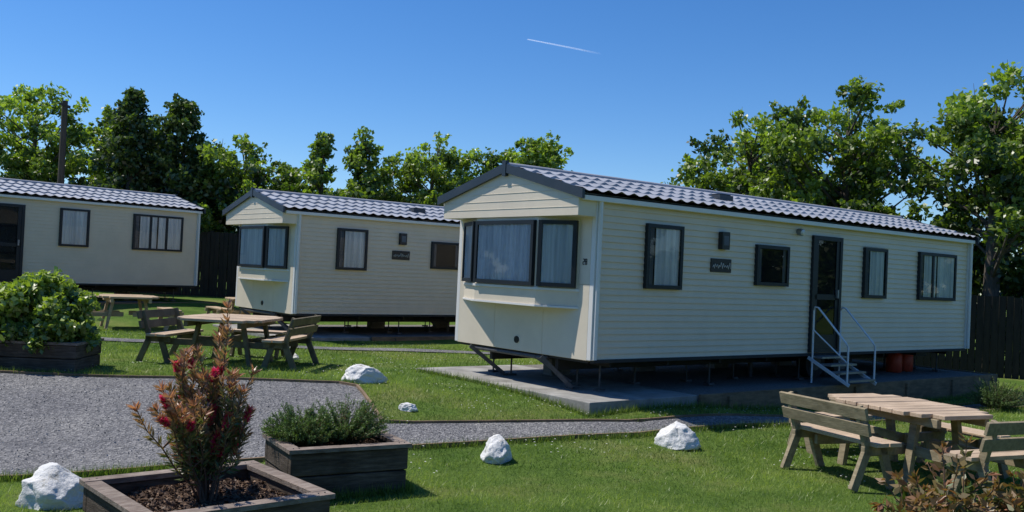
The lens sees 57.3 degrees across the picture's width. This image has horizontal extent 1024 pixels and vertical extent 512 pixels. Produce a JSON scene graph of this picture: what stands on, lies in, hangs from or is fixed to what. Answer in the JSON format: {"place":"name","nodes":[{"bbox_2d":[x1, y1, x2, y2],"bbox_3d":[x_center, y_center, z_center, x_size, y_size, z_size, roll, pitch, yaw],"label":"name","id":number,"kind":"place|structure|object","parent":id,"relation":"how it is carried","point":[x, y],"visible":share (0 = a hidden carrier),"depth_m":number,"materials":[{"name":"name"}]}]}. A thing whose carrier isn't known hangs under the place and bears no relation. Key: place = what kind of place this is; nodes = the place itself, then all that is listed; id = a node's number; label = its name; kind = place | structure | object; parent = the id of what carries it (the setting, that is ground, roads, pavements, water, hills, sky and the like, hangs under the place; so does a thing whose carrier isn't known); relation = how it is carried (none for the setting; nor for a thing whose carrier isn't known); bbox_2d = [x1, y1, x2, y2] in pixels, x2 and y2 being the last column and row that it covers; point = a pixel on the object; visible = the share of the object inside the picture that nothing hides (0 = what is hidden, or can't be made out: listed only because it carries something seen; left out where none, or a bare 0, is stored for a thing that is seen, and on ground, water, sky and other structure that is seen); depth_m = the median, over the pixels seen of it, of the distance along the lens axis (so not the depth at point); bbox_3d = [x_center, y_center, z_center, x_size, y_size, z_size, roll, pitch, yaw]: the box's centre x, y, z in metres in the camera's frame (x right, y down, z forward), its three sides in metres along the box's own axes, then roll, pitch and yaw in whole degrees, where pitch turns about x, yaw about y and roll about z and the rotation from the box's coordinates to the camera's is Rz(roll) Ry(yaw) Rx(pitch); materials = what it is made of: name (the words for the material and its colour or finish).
{"place":"outdoors","nodes":[
{"label":"outdoors","id":0,"kind":"place"},
{"bbox_2d":[101,337,489,353],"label":"gravel path","id":1,"kind":"structure","parent":0,"point":[315,347],"depth_m":18.05,"materials":[{"name":"grey gravel"}]},
{"bbox_2d":[0,373,662,474],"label":"gravel road","id":2,"kind":"structure","parent":0,"point":[21,404],"depth_m":10.67,"materials":[{"name":"grey gravel"}]},
{"bbox_2d":[0,282,1023,511],"bbox_3d":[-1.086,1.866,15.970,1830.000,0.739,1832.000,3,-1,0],"label":"ground","id":3,"kind":"structure","parent":0,"point":[128,321],"depth_m":10.08,"materials":[{"name":"green plant"}]},
{"bbox_2d":[15,462,83,510],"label":"white painted rock","id":4,"kind":"object","parent":3,"relation":"on","point":[52,485],"visible":0.82,"depth_m":7.29,"materials":[{"name":"white stone"}]},
{"bbox_2d":[0,338,103,372],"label":"timber planter","id":5,"kind":"object","parent":3,"relation":"on","point":[66,356],"visible":0.64,"depth_m":12.75,"materials":[{"name":"wood"}]},
{"bbox_2d":[0,266,103,354],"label":"hydrangea bush","id":6,"kind":"object","parent":5,"relation":"in","point":[36,311],"visible":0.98,"depth_m":12.83,"materials":[{"name":"green plant"}]},
{"bbox_2d":[0,81,113,186],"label":"deciduous tree","id":7,"kind":"object","parent":3,"relation":"on","point":[32,161],"visible":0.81,"depth_m":33.14,"materials":[{"name":"green plant"}]},
{"bbox_2d":[57,100,70,183],"bbox_3d":[-14.236,-1.729,29.523,0.240,6.339,0.600,3,-1,0],"label":"telegraph pole","id":8,"kind":"object","parent":3,"relation":"on","point":[62,145],"visible":0.51,"depth_m":29.48,"materials":[{"name":"brown wood"}]},
{"bbox_2d":[79,104,167,183],"bbox_3d":[-14.794,-2.206,35.997,4.156,7.273,3.898,3,-1,-39],"label":"deciduous tree","id":9,"kind":"object","parent":3,"relation":"on","point":[107,112],"visible":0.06,"depth_m":34.92,"materials":[{"name":"green plant"}]},
{"bbox_2d":[87,86,172,193],"bbox_3d":[-13.227,-2.208,32.032,3.434,7.273,3.411,2,-1,23],"label":"conifer tree","id":10,"kind":"object","parent":3,"relation":"on","point":[128,146],"visible":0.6,"depth_m":31.69,"materials":[{"name":"green plant"}]},
{"bbox_2d":[86,294,183,330],"bbox_3d":[-8.465,1.232,20.576,2.300,0.732,1.374,3,-1,-30],"label":"picnic table","id":11,"kind":"object","parent":3,"relation":"on","point":[108,298],"visible":0.51,"depth_m":20.36,"materials":[{"name":"brown wood"}]},
{"bbox_2d":[89,296,218,304],"bbox_3d":[-13.617,1.576,24.047,3.990,1.030,11.250,2,-1,41],"label":"caravan pad","id":12,"kind":"object","parent":3,"relation":"on","point":[120,302],"visible":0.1,"depth_m":25.80,"materials":[{"name":"concrete"}]},
{"bbox_2d":[0,178,205,300],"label":"static caravan","id":13,"kind":"object","parent":12,"relation":"on","point":[92,239],"visible":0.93,"depth_m":25.05,"materials":[{"name":"white plastic"}]},
{"bbox_2d":[0,203,25,281],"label":"door","id":14,"kind":"structure","parent":13,"relation":"in","point":[12,216],"depth_m":23.21,"materials":[{"name":"black glass"}]},
{"bbox_2d":[58,208,90,246],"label":"window","id":15,"kind":"structure","parent":13,"relation":"in","point":[74,224],"depth_m":24.36,"materials":[{"name":"clear glass"}]},
{"bbox_2d":[132,214,183,251],"bbox_3d":[-9.856,-0.635,26.131,0.060,0.980,1.470,2,-1,41],"label":"window","id":16,"kind":"structure","parent":13,"relation":"in","point":[150,232],"depth_m":26.13,"materials":[{"name":"clear glass"}]},
{"bbox_2d":[113,116,202,192],"bbox_3d":[-12.528,-1.861,33.393,3.751,6.690,3.654,3,-1,-41],"label":"conifer tree","id":17,"kind":"object","parent":3,"relation":"on","point":[139,183],"visible":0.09,"depth_m":32.23,"materials":[{"name":"green plant"}]},
{"bbox_2d":[106,231,238,296],"bbox_3d":[-6.297,0.589,30.652,15.802,2.558,0.142,2,-1,10],"label":"timber fence","id":18,"kind":"object","parent":3,"relation":"on","point":[212,252],"visible":0.15,"depth_m":31.23,"materials":[{"name":"brown wood"}]},
{"bbox_2d":[138,93,225,248],"bbox_3d":[-11.496,-2.073,32.404,3.470,7.165,3.756,3,-1,0],"label":"conifer tree","id":19,"kind":"object","parent":3,"relation":"on","point":[181,121],"visible":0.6,"depth_m":32.06,"materials":[{"name":"green plant"}]},
{"bbox_2d":[79,460,334,511],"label":"timber planter","id":20,"kind":"object","parent":3,"relation":"on","point":[252,486],"visible":0.97,"depth_m":6.56,"materials":[{"name":"wood"}]},
{"bbox_2d":[126,299,261,501],"bbox_3d":[-2.244,1.002,6.554,0.898,1.429,0.927,3,-1,-28],"label":"bottlebrush shrub","id":21,"kind":"object","parent":20,"relation":"on","point":[209,436],"visible":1,"depth_m":6.48,"materials":[{"name":"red plant"}]},
{"bbox_2d":[9,154,443,291],"bbox_3d":[-12.124,-0.898,32.767,29.965,5.873,3.836,3,-1,2],"label":"hedge","id":22,"kind":"object","parent":3,"relation":"on","point":[222,190],"visible":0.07,"depth_m":32.12,"materials":[{"name":"green plant"}]},
{"bbox_2d":[135,307,320,370],"bbox_3d":[-4.380,1.297,15.040,2.534,0.813,2.174,2,-1,6],"label":"picnic table","id":23,"kind":"object","parent":3,"relation":"on","point":[291,337],"visible":0.89,"depth_m":14.43,"materials":[{"name":"brown wood"}]},
{"bbox_2d":[205,297,252,323],"bbox_3d":[-6.671,1.407,23.875,2.058,0.656,1.229,3,-1,-35],"label":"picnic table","id":24,"kind":"object","parent":3,"relation":"on","point":[215,309],"visible":0.27,"depth_m":23.52,"materials":[{"name":"brown wood"}]},
{"bbox_2d":[176,133,296,283],"bbox_3d":[-9.804,-1.429,32.987,4.598,6.051,4.830,3,-1,0],"label":"deciduous tree","id":25,"kind":"object","parent":3,"relation":"on","point":[223,156],"visible":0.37,"depth_m":32.07,"materials":[{"name":"green plant"}]},
{"bbox_2d":[293,353,298,359],"bbox_3d":[-3.637,1.667,15.572,0.223,0.122,0.170,3,-1,0],"label":"white painted rock","id":26,"kind":"object","parent":3,"relation":"on","point":[296,356],"visible":0.39,"depth_m":15.51,"materials":[{"name":"white stone"}]},
{"bbox_2d":[267,158,330,193],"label":"deciduous tree","id":27,"kind":"object","parent":3,"relation":"on","point":[294,173],"visible":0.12,"depth_m":33.39,"materials":[{"name":"green plant"}]},
{"bbox_2d":[295,131,341,195],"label":"poplar tree","id":28,"kind":"object","parent":3,"relation":"on","point":[321,147],"visible":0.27,"depth_m":31.40,"materials":[{"name":"green plant"}]},
{"bbox_2d":[213,324,454,340],"bbox_3d":[-1.507,2.260,23.946,11.050,0.760,3.990,3,-1,-38],"label":"caravan pad","id":29,"kind":"object","parent":3,"relation":"on","point":[365,333],"visible":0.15,"depth_m":21.63,"materials":[{"name":"concrete"}]},
{"bbox_2d":[222,187,459,334],"bbox_3d":[-1.603,0.310,23.954,10.730,3.154,3.320,3,-1,-38],"label":"static caravan","id":30,"kind":"object","parent":29,"relation":"on","point":[373,263],"visible":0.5,"depth_m":20.82,"materials":[{"name":"white plastic"}]},
{"bbox_2d":[238,226,266,267],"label":"bay window","id":31,"kind":"structure","parent":30,"relation":"in","point":[252,239],"depth_m":20.66,"materials":[{"name":"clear glass"}]},
{"bbox_2d":[265,226,288,268],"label":"bay window","id":32,"kind":"structure","parent":30,"relation":"in","point":[277,237],"depth_m":19.99,"materials":[{"name":"clear glass"}]},
{"bbox_2d":[335,228,368,270],"bbox_3d":[-3.491,-0.142,20.479,0.740,0.900,0.060,3,-1,-38],"label":"window","id":33,"kind":"structure","parent":30,"relation":"in","point":[352,244],"depth_m":20.47,"materials":[{"name":"clear glass"}]},
{"bbox_2d":[430,242,458,269],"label":"window","id":34,"kind":"structure","parent":30,"relation":"in","point":[444,255],"depth_m":22.00,"materials":[{"name":"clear glass"}]},
{"bbox_2d":[262,429,411,495],"bbox_3d":[-1.586,1.853,8.419,1.110,0.440,0.840,3,-1,-30],"label":"timber planter","id":35,"kind":"object","parent":3,"relation":"on","point":[380,459],"visible":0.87,"depth_m":8.11,"materials":[{"name":"wood"}]},
{"bbox_2d":[259,402,346,446],"bbox_3d":[-1.858,1.493,8.357,0.806,0.419,0.682,3,-1,0],"label":"rosemary bush","id":36,"kind":"object","parent":35,"relation":"on","point":[289,430],"visible":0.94,"depth_m":8.22,"materials":[{"name":"green plant"}]},
{"bbox_2d":[297,392,390,444],"bbox_3d":[-1.543,1.492,8.559,0.911,0.457,0.763,3,-1,0],"label":"rosemary bush","id":37,"kind":"object","parent":35,"relation":"in","point":[361,425],"visible":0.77,"depth_m":8.45,"materials":[{"name":"green plant"}]},
{"bbox_2d":[328,126,394,200],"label":"poplar tree","id":38,"kind":"object","parent":3,"relation":"on","point":[359,156],"visible":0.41,"depth_m":30.69,"materials":[{"name":"green plant"}]},
{"bbox_2d":[341,364,387,383],"bbox_3d":[-2.059,1.643,13.136,0.645,0.257,0.496,3,-1,-11],"label":"white painted rock","id":39,"kind":"object","parent":3,"relation":"on","point":[364,374],"visible":0.88,"depth_m":12.97,"materials":[{"name":"white stone"}]},
{"bbox_2d":[398,402,417,411],"bbox_3d":[-1.264,1.840,11.477,0.251,0.101,0.147,2,-1,24],"label":"white painted rock","id":40,"kind":"object","parent":3,"relation":"on","point":[408,407],"visible":1,"depth_m":11.42,"materials":[{"name":"white stone"}]},
{"bbox_2d":[366,131,473,205],"bbox_3d":[-2.779,-1.001,32.182,4.152,6.484,3.966,2,-1,22],"label":"deciduous tree","id":41,"kind":"object","parent":3,"relation":"on","point":[413,170],"visible":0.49,"depth_m":31.55,"materials":[{"name":"green plant"}]},
{"bbox_2d":[448,146,520,184],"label":"deciduous tree","id":42,"kind":"object","parent":3,"relation":"on","point":[492,161],"visible":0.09,"depth_m":33.37,"materials":[{"name":"green plant"}]},
{"bbox_2d":[480,434,511,463],"bbox_3d":[-0.147,1.999,9.773,0.341,0.282,0.351,3,-1,-23],"label":"white painted rock","id":43,"kind":"object","parent":3,"relation":"on","point":[497,450],"visible":1,"depth_m":9.67,"materials":[{"name":"white stone"}]},
{"bbox_2d":[0,370,1021,423],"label":"path edging","id":44,"kind":"object","parent":3,"relation":"on","point":[363,393],"visible":0.38,"depth_m":12.25,"materials":[{"name":"grey concrete"}]},
{"bbox_2d":[0,406,1022,480],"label":"path edging","id":45,"kind":"object","parent":3,"relation":"on","point":[258,459],"visible":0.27,"depth_m":10.48,"materials":[{"name":"grey concrete"}]},
{"bbox_2d":[0,365,1023,500],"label":"grass edge tufts","id":46,"kind":"object","parent":3,"relation":"on","point":[408,485],"visible":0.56,"depth_m":11.66,"materials":[{"name":"green plant"}]},
{"bbox_2d":[65,333,970,485],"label":"daisies","id":47,"kind":"object","parent":3,"relation":"on","point":[477,400],"visible":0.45,"depth_m":12.74,"materials":[{"name":"white plant"}]},
{"bbox_2d":[510,130,573,170],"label":"deciduous tree","id":48,"kind":"object","parent":3,"relation":"on","point":[539,153],"visible":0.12,"depth_m":31.45,"materials":[{"name":"green plant"}]},
{"bbox_2d":[654,421,700,449],"bbox_3d":[1.894,2.026,10.643,0.463,0.288,0.366,2,-1,43],"label":"white painted rock","id":49,"kind":"object","parent":3,"relation":"on","point":[677,435],"visible":1,"depth_m":10.55,"materials":[{"name":"white stone"}]},
{"bbox_2d":[416,359,997,415],"bbox_3d":[3.995,2.399,16.558,10.870,0.730,4.090,3,-1,-38],"label":"caravan pad","id":50,"kind":"object","parent":3,"relation":"on","point":[761,385],"visible":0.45,"depth_m":14.79,"materials":[{"name":"concrete"}]},
{"bbox_2d":[437,160,979,391],"bbox_3d":[4.016,0.469,16.595,10.730,3.158,3.320,3,-1,-38],"label":"static caravan","id":51,"kind":"object","parent":50,"relation":"on","point":[562,274],"visible":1,"depth_m":13.91,"materials":[{"name":"white plastic"}]},
{"bbox_2d":[461,221,475,281],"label":"bay window","id":52,"kind":"structure","parent":51,"relation":"in","point":[469,227],"depth_m":14.26,"materials":[{"name":"clear glass"}]},
{"bbox_2d":[473,220,536,285],"bbox_3d":[-0.117,-0.054,13.314,0.060,0.900,1.340,3,-1,-38],"label":"bay window","id":53,"kind":"structure","parent":51,"relation":"in","point":[504,250],"depth_m":13.29,"materials":[{"name":"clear glass"}]},
{"bbox_2d":[536,220,578,287],"bbox_3d":[0.608,-0.033,12.628,0.557,0.900,0.060,2,-1,25],"label":"bay window","id":54,"kind":"structure","parent":51,"relation":"in","point":[557,249],"depth_m":12.63,"materials":[{"name":"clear glass"}]},
{"bbox_2d":[643,223,684,289],"bbox_3d":[2.127,0.015,13.120,0.740,0.900,0.060,3,-1,-38],"label":"window","id":55,"kind":"structure","parent":51,"relation":"in","point":[664,244],"depth_m":13.11,"materials":[{"name":"clear glass"}]},
{"bbox_2d":[754,244,789,286],"bbox_3d":[4.068,0.154,14.658,0.820,0.630,0.060,3,-1,-38],"label":"window","id":56,"kind":"structure","parent":51,"relation":"in","point":[772,263],"depth_m":14.67,"materials":[{"name":"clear glass"}]},
{"bbox_2d":[807,235,843,352],"bbox_3d":[5.220,0.637,15.570,0.840,1.920,0.075,3,-1,-38],"label":"door","id":57,"kind":"structure","parent":51,"relation":"in","point":[827,252],"depth_m":15.59,"materials":[{"name":"black glass"}]},
{"bbox_2d":[861,247,888,298],"bbox_3d":[6.385,0.305,16.494,0.720,0.880,0.060,3,-1,-38],"label":"window","id":58,"kind":"structure","parent":51,"relation":"in","point":[875,260],"depth_m":16.48,"materials":[{"name":"clear glass"}]},
{"bbox_2d":[916,252,956,300],"bbox_3d":[8.092,0.401,17.847,1.380,0.890,0.060,3,-1,-38],"label":"window","id":59,"kind":"structure","parent":51,"relation":"in","point":[936,273],"depth_m":17.85,"materials":[{"name":"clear glass"}]},
{"bbox_2d":[807,306,876,386],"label":"entrance steps","id":60,"kind":"structure","parent":50,"relation":"on","point":[839,357],"depth_m":15.23,"materials":[{"name":"metal"}]},
{"bbox_2d":[885,353,902,372],"bbox_3d":[7.351,2.006,18.051,0.300,0.450,0.300,3,-1,0],"label":"gas bottle","id":61,"kind":"object","parent":50,"relation":"on","point":[893,362],"visible":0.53,"depth_m":17.93,"materials":[{"name":"metal"}]},
{"bbox_2d":[902,354,912,371],"bbox_3d":[7.711,2.029,18.400,0.300,0.450,0.300,3,-1,0],"label":"gas bottle","id":62,"kind":"object","parent":50,"relation":"on","point":[907,362],"visible":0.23,"depth_m":18.26,"materials":[{"name":"metal"}]},
{"bbox_2d":[660,109,810,198],"bbox_3d":[6.767,-0.801,28.673,4.512,7.498,4.794,3,-1,0],"label":"sycamore tree","id":63,"kind":"object","parent":3,"relation":"on","point":[713,179],"visible":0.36,"depth_m":28.11,"materials":[{"name":"green plant"}]},
{"bbox_2d":[719,74,942,217],"bbox_3d":[8.978,-1.088,27.158,5.776,8.214,5.689,3,-1,0],"label":"sycamore tree","id":64,"kind":"object","parent":3,"relation":"on","point":[800,156],"visible":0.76,"depth_m":26.08,"materials":[{"name":"green plant"}]},
{"bbox_2d":[868,148,875,211],"bbox_3d":[9.859,0.018,26.011,0.240,6.260,0.600,3,-1,0],"label":"telegraph pole","id":65,"kind":"object","parent":3,"relation":"on","point":[873,155],"visible":0.07,"depth_m":25.97,"materials":[{"name":"brown wood"}]},
{"bbox_2d":[779,391,1023,502],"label":"picnic table","id":66,"kind":"object","parent":3,"relation":"on","point":[842,420],"visible":0.85,"depth_m":9.58,"materials":[{"name":"brown wood"}]},
{"bbox_2d":[856,295,1023,379],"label":"timber fence","id":67,"kind":"object","parent":3,"relation":"on","point":[997,336],"visible":0.23,"depth_m":21.97,"materials":[{"name":"brown wood"}]},
{"bbox_2d":[869,432,1015,511],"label":"red leaf shrub","id":68,"kind":"object","parent":3,"relation":"on","point":[921,500],"visible":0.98,"depth_m":6.60,"materials":[{"name":"brown plant"}]},
{"bbox_2d":[876,60,1023,369],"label":"sycamore tree","id":69,"kind":"object","parent":3,"relation":"on","point":[987,143],"visible":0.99,"depth_m":23.17,"materials":[{"name":"green plant"}]},
{"bbox_2d":[880,238,1023,368],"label":"hedge","id":70,"kind":"object","parent":3,"relation":"on","point":[1007,270],"visible":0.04,"depth_m":24.00,"materials":[{"name":"green plant"}]},
{"bbox_2d":[902,166,1023,315],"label":"hedge","id":71,"kind":"object","parent":3,"relation":"on","point":[915,208],"visible":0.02,"depth_m":27.61,"materials":[{"name":"green plant"}]},
{"bbox_2d":[962,376,1023,408],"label":"shrub","id":72,"kind":"object","parent":3,"relation":"on","point":[995,398],"visible":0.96,"depth_m":15.74,"materials":[{"name":"green plant"}]},
{"bbox_2d":[966,458,1023,511],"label":"red leaf shrub","id":73,"kind":"object","parent":3,"relation":"on","point":[1015,503],"visible":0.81,"depth_m":6.80,"materials":[{"name":"brown plant"}]},
{"bbox_2d":[1003,107,1023,196],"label":"sycamore tree","id":74,"kind":"object","parent":3,"relation":"on","point":[1019,120],"visible":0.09,"depth_m":25.39,"materials":[{"name":"green plant"}]},
{"bbox_2d":[0,0,1023,294],"label":"sky","id":75,"kind":"structure","parent":0,"point":[625,85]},
{"bbox_2d":[383,400,1023,443],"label":"gravel path","id":76,"kind":"structure","parent":0,"point":[516,429],"depth_m":10.94,"materials":[{"name":"grey gravel"}]}
]}

